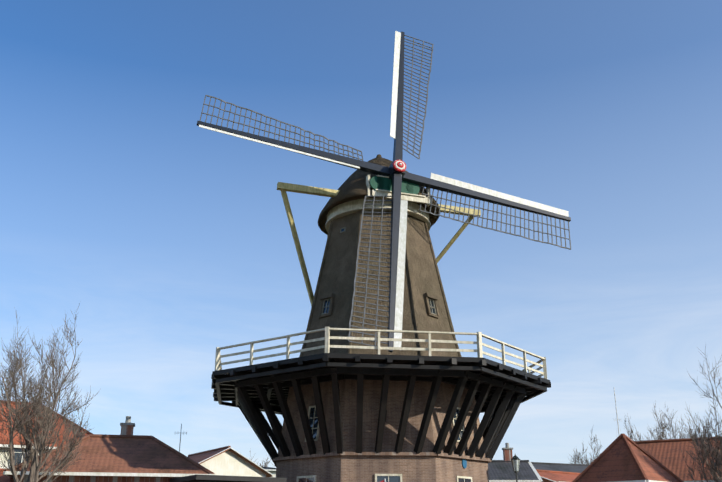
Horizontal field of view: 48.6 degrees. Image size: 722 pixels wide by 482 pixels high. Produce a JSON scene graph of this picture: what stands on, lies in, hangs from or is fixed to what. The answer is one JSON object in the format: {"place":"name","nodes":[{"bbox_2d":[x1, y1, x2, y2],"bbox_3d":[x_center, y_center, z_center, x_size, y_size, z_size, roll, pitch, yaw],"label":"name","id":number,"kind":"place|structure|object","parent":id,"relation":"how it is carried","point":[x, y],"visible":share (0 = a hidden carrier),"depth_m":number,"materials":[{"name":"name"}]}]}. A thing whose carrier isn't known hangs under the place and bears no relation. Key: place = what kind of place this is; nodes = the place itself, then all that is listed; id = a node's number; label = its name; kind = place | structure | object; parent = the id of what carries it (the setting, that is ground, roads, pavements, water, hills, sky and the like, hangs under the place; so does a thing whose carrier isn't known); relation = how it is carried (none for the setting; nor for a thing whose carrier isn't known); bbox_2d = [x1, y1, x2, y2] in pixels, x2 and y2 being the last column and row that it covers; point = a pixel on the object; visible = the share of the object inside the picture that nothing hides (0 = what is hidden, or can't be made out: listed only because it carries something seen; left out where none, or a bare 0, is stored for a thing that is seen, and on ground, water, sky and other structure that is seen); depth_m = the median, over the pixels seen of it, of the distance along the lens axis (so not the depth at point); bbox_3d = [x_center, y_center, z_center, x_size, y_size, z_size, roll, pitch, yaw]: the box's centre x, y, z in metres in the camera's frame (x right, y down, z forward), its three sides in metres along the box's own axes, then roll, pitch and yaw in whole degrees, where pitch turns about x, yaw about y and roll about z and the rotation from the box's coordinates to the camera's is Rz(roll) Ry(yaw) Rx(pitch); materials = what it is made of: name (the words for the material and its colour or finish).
{"place":"outdoors","nodes":[
{"label":"outdoors","id":0,"kind":"place"},
{"bbox_2d":[169,474,286,481],"bbox_3d":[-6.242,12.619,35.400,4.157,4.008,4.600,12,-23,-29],"label":"flat roof","id":1,"kind":"structure","parent":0,"point":[206,478],"depth_m":34.13,"materials":[{"name":"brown wood"}]},
{"bbox_2d":[262,466,275,476],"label":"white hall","id":2,"kind":"structure","parent":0,"point":[271,470],"depth_m":88.09,"materials":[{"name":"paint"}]},
{"bbox_2d":[0,0,721,467],"label":"sky","id":3,"kind":"structure","parent":0,"point":[171,236],"materials":[{"name":"blue"}]},
{"bbox_2d":[536,469,579,481],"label":"house roof","id":4,"kind":"structure","parent":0,"point":[560,476],"depth_m":58.43,"materials":[{"name":"red tile"}]},
{"bbox_2d":[531,462,588,472],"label":"house roof","id":5,"kind":"structure","parent":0,"point":[575,468],"depth_m":72.43,"materials":[{"name":"grey tile"}]},
{"bbox_2d":[572,434,683,481],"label":"house","id":6,"kind":"structure","parent":0,"point":[622,458],"depth_m":34.93,"materials":[{"name":"red tile"}]},
{"label":"ground","id":7,"kind":"structure","parent":0,"visible":0},
{"bbox_2d":[0,468,13,481],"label":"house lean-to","id":8,"kind":"structure","parent":7,"relation":"on","point":[4,478],"depth_m":35.81,"materials":[{"name":"red brick"}]},
{"bbox_2d":[0,447,48,468],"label":"house walls","id":9,"kind":"structure","parent":7,"relation":"on","point":[3,459],"depth_m":41.13,"materials":[{"name":"white paint"}]},
{"bbox_2d":[0,444,56,467],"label":"house trim","id":10,"kind":"structure","parent":7,"relation":"on","point":[17,446],"depth_m":41.29,"materials":[{"name":"white paint"}]},
{"bbox_2d":[14,448,28,464],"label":"window","id":11,"kind":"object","parent":10,"relation":"on","point":[17,450],"depth_m":41.52,"materials":[{"name":"grey glass"}]},
{"bbox_2d":[0,400,92,448],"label":"house roof","id":12,"kind":"object","parent":10,"relation":"on","point":[15,440],"visible":0.12,"depth_m":43.52,"materials":[{"name":"red tile"}]},
{"bbox_2d":[200,450,265,476],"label":"house walls","id":13,"kind":"structure","parent":7,"relation":"on","point":[227,463],"depth_m":56.99,"materials":[{"name":"white paint"}]},
{"bbox_2d":[188,446,271,476],"bbox_3d":[-11.502,16.716,59.915,6.900,2.006,8.200,12,-23,-30],"label":"house roof","id":14,"kind":"object","parent":13,"relation":"on","point":[198,457],"visible":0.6,"depth_m":57.78,"materials":[{"name":"orange tile"}]},
{"bbox_2d":[199,447,273,476],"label":"house trim","id":15,"kind":"structure","parent":13,"relation":"attached to","point":[241,455],"depth_m":57.11,"materials":[{"name":"white paint"}]},
{"bbox_2d":[488,443,542,481],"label":"house behind mill","id":16,"kind":"structure","parent":7,"relation":"on","point":[500,470],"depth_m":53.63,"materials":[{"name":"grey tile"}]},
{"bbox_2d":[569,444,592,464],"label":"bare tree","id":17,"kind":"object","parent":7,"relation":"on","point":[580,456],"visible":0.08,"depth_m":88.94,"materials":[{"name":"brown plant"}]},
{"bbox_2d":[570,424,601,464],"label":"bare tree","id":18,"kind":"object","parent":7,"relation":"on","point":[597,454],"visible":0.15,"depth_m":79.65,"materials":[{"name":"brown plant"}]},
{"bbox_2d":[614,389,619,436],"bbox_3d":[18.547,16.254,56.664,3.211,11.769,0.088,-1,-20,3],"label":"antenna mast","id":19,"kind":"object","parent":7,"relation":"on","point":[616,414],"visible":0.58,"depth_m":57.98,"materials":[{"name":"metal"}]},
{"bbox_2d":[624,407,680,440],"bbox_3d":[23.182,18.505,62.808,6.858,11.772,6.000,3,-20,-8],"label":"bare tree","id":20,"kind":"object","parent":7,"relation":"on","point":[660,437],"visible":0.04,"depth_m":63.17,"materials":[{"name":"brown plant"}]},
{"bbox_2d":[627,406,699,440],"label":"bare tree","id":21,"kind":"object","parent":7,"relation":"on","point":[675,430],"visible":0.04,"depth_m":75.16,"materials":[{"name":"brown plant"}]},
{"bbox_2d":[656,411,685,438],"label":"bare tree","id":22,"kind":"object","parent":7,"relation":"on","point":[663,427],"visible":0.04,"depth_m":85.41,"materials":[{"name":"brown plant"}]},
{"bbox_2d":[681,346,721,481],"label":"bare tree","id":23,"kind":"object","parent":7,"relation":"on","point":[705,448],"visible":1,"depth_m":34.90,"materials":[{"name":"brown plant"}]},
{"bbox_2d":[684,480,721,481],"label":"house trim","id":24,"kind":"structure","parent":7,"relation":"on","point":[702,480],"depth_m":42.05,"materials":[{"name":"white paint"}]},
{"label":"yard paving","id":25,"kind":"structure","parent":7,"relation":"on","visible":0},
{"bbox_2d":[0,303,98,481],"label":"bare tree","id":26,"kind":"object","parent":25,"relation":"on","point":[43,422],"visible":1,"depth_m":32.02,"materials":[{"name":"brown plant"}]},
{"bbox_2d":[17,475,177,481],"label":"house walls","id":27,"kind":"structure","parent":25,"relation":"on","point":[105,479],"depth_m":35.39,"materials":[{"name":"brick"}]},
{"bbox_2d":[3,471,214,476],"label":"house trim","id":28,"kind":"structure","parent":25,"relation":"on","point":[6,473],"depth_m":35.15,"materials":[{"name":"white paint"}]},
{"bbox_2d":[4,434,213,476],"bbox_3d":[-11.591,10.349,38.262,8.921,2.103,6.022,4,-20,-11],"label":"house roof","id":29,"kind":"object","parent":28,"relation":"on","point":[125,453],"visible":0.75,"depth_m":36.77,"materials":[{"name":"brown tile"}]},
{"bbox_2d":[120,416,134,434],"bbox_3d":[-11.420,9.893,38.849,0.680,2.712,0.680,4,-20,-11],"label":"house chimney","id":30,"kind":"object","parent":29,"relation":"on","point":[127,427],"visible":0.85,"depth_m":38.86,"materials":[{"name":"brick"}]},
{"bbox_2d":[197,31,570,481],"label":"windmill","id":31,"kind":"object","parent":25,"relation":"on","point":[380,378],"visible":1,"depth_m":37.97,"materials":[{"name":"brick"}]},
{"bbox_2d":[511,454,519,481],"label":"street lantern","id":32,"kind":"object","parent":25,"relation":"on","point":[515,459],"visible":1,"depth_m":37.63,"materials":[{"name":"metal"}]},
{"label":"house walls","id":33,"kind":"object","parent":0,"visible":0},
{"bbox_2d":[634,436,721,480],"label":"house roof","id":34,"kind":"object","parent":33,"relation":"on","point":[667,453],"depth_m":45.44,"materials":[{"name":"red tile"}]}
]}

